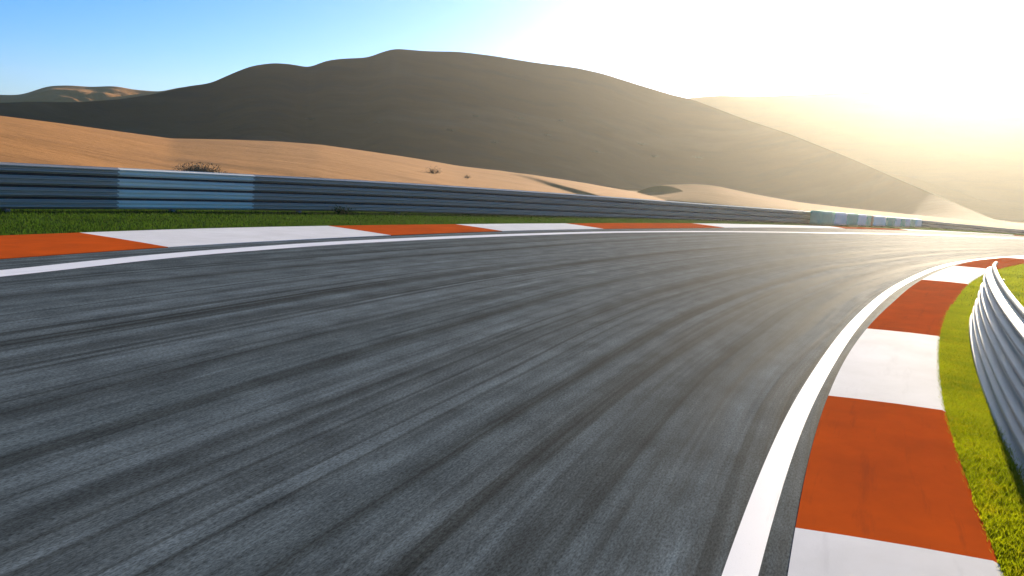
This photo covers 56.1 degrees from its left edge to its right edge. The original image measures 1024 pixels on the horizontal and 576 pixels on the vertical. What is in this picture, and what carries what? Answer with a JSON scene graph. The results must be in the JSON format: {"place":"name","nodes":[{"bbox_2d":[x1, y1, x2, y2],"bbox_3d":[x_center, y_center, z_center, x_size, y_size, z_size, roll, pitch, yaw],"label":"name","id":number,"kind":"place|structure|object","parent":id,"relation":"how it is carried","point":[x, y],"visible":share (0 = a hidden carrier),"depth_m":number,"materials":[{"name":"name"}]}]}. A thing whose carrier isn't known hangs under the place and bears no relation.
{"place":"outdoors","nodes":[
{"label":"outdoors","id":0,"kind":"place"},
{"bbox_2d":[0,85,181,102],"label":"sand hill","id":1,"kind":"structure","parent":0,"point":[64,93],"depth_m":280.23,"materials":[{"name":"beige sand"}]},
{"bbox_2d":[0,116,665,200],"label":"sand dune","id":2,"kind":"structure","parent":0,"point":[32,141],"depth_m":48.41,"materials":[{"name":"beige sand"}]},
{"bbox_2d":[176,161,225,172],"bbox_3d":[-11.668,-4.455,36.002,2.152,0.607,1.190,3,8,-18],"label":"desert shrub","id":3,"kind":"object","parent":2,"relation":"on","point":[199,169],"visible":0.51,"depth_m":35.80,"materials":[{"name":"brown plant"}]},
{"bbox_2d":[425,166,440,173],"bbox_3d":[-4.769,-7.057,57.337,1.211,0.626,0.691,4,7,-5],"label":"desert shrub","id":4,"kind":"object","parent":2,"relation":"on","point":[432,171],"visible":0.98,"depth_m":57.36,"materials":[{"name":"brown plant"}]},
{"bbox_2d":[0,49,1005,223],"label":"sand hill","id":5,"kind":"structure","parent":0,"point":[416,102],"depth_m":171.92,"materials":[{"name":"brown sand"}]},
{"bbox_2d":[0,209,1023,235],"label":"verge","id":6,"kind":"structure","parent":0,"point":[78,227],"depth_m":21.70,"materials":[{"name":"green plant"}]},
{"bbox_2d":[331,204,356,214],"bbox_3d":[-4.949,-2.253,28.282,0.818,0.390,0.546,5,7,0],"label":"grass tuft","id":7,"kind":"object","parent":6,"relation":"on","point":[342,212],"visible":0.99,"depth_m":28.21,"materials":[{"name":"plant"}]},
{"bbox_2d":[0,162,810,222],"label":"guardrail","id":8,"kind":"object","parent":6,"relation":"on","point":[34,186],"visible":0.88,"depth_m":27.06,"materials":[{"name":"metal"}]},
{"bbox_2d":[809,210,834,224],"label":"barrier block","id":9,"kind":"structure","parent":6,"relation":"on","point":[822,217],"depth_m":55.13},
{"bbox_2d":[834,212,847,224],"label":"barrier block","id":10,"kind":"structure","parent":6,"relation":"on","point":[840,218],"depth_m":57.16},
{"bbox_2d":[846,213,858,225],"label":"barrier block","id":11,"kind":"structure","parent":6,"relation":"on","point":[852,219],"depth_m":58.53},
{"bbox_2d":[857,214,866,225],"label":"barrier block","id":12,"kind":"structure","parent":6,"relation":"on","point":[862,219],"depth_m":59.75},
{"bbox_2d":[866,215,871,225],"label":"barrier block","id":13,"kind":"structure","parent":6,"relation":"on","point":[868,221],"depth_m":60.63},
{"bbox_2d":[872,215,886,225],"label":"barrier block","id":14,"kind":"structure","parent":6,"relation":"on","point":[879,220],"depth_m":62.06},
{"bbox_2d":[885,217,895,226],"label":"barrier block","id":15,"kind":"structure","parent":6,"relation":"on","point":[890,221],"depth_m":63.60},
{"bbox_2d":[894,217,900,226],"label":"barrier block","id":16,"kind":"structure","parent":6,"relation":"on","point":[897,222],"depth_m":64.76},
{"bbox_2d":[900,218,905,226],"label":"barrier block","id":17,"kind":"structure","parent":6,"relation":"on","point":[903,222],"depth_m":65.58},
{"bbox_2d":[905,218,910,226],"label":"barrier block","id":18,"kind":"structure","parent":6,"relation":"on","point":[907,221],"depth_m":66.37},
{"bbox_2d":[909,218,915,226],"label":"barrier block","id":19,"kind":"structure","parent":6,"relation":"on","point":[912,222],"depth_m":67.24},
{"bbox_2d":[915,219,921,226],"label":"barrier block","id":20,"kind":"structure","parent":6,"relation":"on","point":[918,223],"depth_m":68.12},
{"bbox_2d":[0,228,1023,575],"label":"race track","id":21,"kind":"structure","parent":0,"point":[586,404],"depth_m":7.32,"materials":[{"name":"grey asphalt"}]},
{"bbox_2d":[0,223,1023,258],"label":"kerb","id":22,"kind":"structure","parent":21,"relation":"on","point":[23,246],"depth_m":19.09,"materials":[{"name":"orange paint"}]},
{"bbox_2d":[0,231,1023,276],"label":"white line","id":23,"kind":"object","parent":21,"relation":"on","point":[29,270],"visible":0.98,"depth_m":16.62,"materials":[{"name":"paint"}]},
{"bbox_2d":[722,255,1023,575],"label":"white line","id":24,"kind":"object","parent":21,"relation":"on","point":[746,554],"visible":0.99,"depth_m":6.33,"materials":[{"name":"paint"}]},
{"bbox_2d":[788,256,1023,575],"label":"kerb","id":25,"kind":"structure","parent":21,"relation":"on","point":[886,490],"depth_m":6.40,"materials":[{"name":"orange paint"}]},
{"bbox_2d":[0,0,1023,100],"label":"sky","id":26,"kind":"structure","parent":0,"point":[681,48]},
{"bbox_2d":[638,186,681,192],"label":"sand mound","id":27,"kind":"object","parent":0,"point":[660,189],"visible":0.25,"depth_m":92.95,"materials":[{"name":"beige sand"}]},
{"bbox_2d":[616,188,1023,224],"bbox_3d":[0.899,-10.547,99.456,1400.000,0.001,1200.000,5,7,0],"label":"ground","id":28,"kind":"structure","parent":0,"point":[1014,222],"depth_m":142.85,"materials":[{"name":"beige sand"}]},
{"bbox_2d":[921,220,1023,233],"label":"guardrail","id":29,"kind":"object","parent":28,"relation":"on","point":[932,224],"visible":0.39,"depth_m":71.75,"materials":[{"name":"metal"}]},
{"bbox_2d":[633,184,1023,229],"bbox_3d":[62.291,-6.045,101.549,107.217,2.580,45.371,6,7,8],"label":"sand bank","id":30,"kind":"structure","parent":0,"point":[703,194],"depth_m":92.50,"materials":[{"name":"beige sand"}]},
{"bbox_2d":[688,92,1023,212],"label":"sand hill","id":31,"kind":"structure","parent":0,"point":[973,147],"depth_m":267.31,"materials":[{"name":"beige sand"}]},
{"bbox_2d":[887,174,1023,221],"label":"sand dune","id":32,"kind":"structure","parent":0,"point":[990,210],"depth_m":177.62,"materials":[{"name":"beige sand"}]},
{"bbox_2d":[950,267,1023,562],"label":"infield","id":33,"kind":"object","parent":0,"point":[1022,304],"visible":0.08,"depth_m":20.39,"materials":[{"name":"green plant"}]},
{"bbox_2d":[936,264,1023,575],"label":"infield grass","id":34,"kind":"structure","parent":33,"relation":"on","point":[984,454],"depth_m":7.38,"materials":[{"name":"green plant"}]},
{"bbox_2d":[969,262,1023,480],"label":"guardrail","id":35,"kind":"object","parent":33,"relation":"on","point":[996,326],"visible":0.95,"depth_m":9.09,"materials":[{"name":"metal"}]}
]}

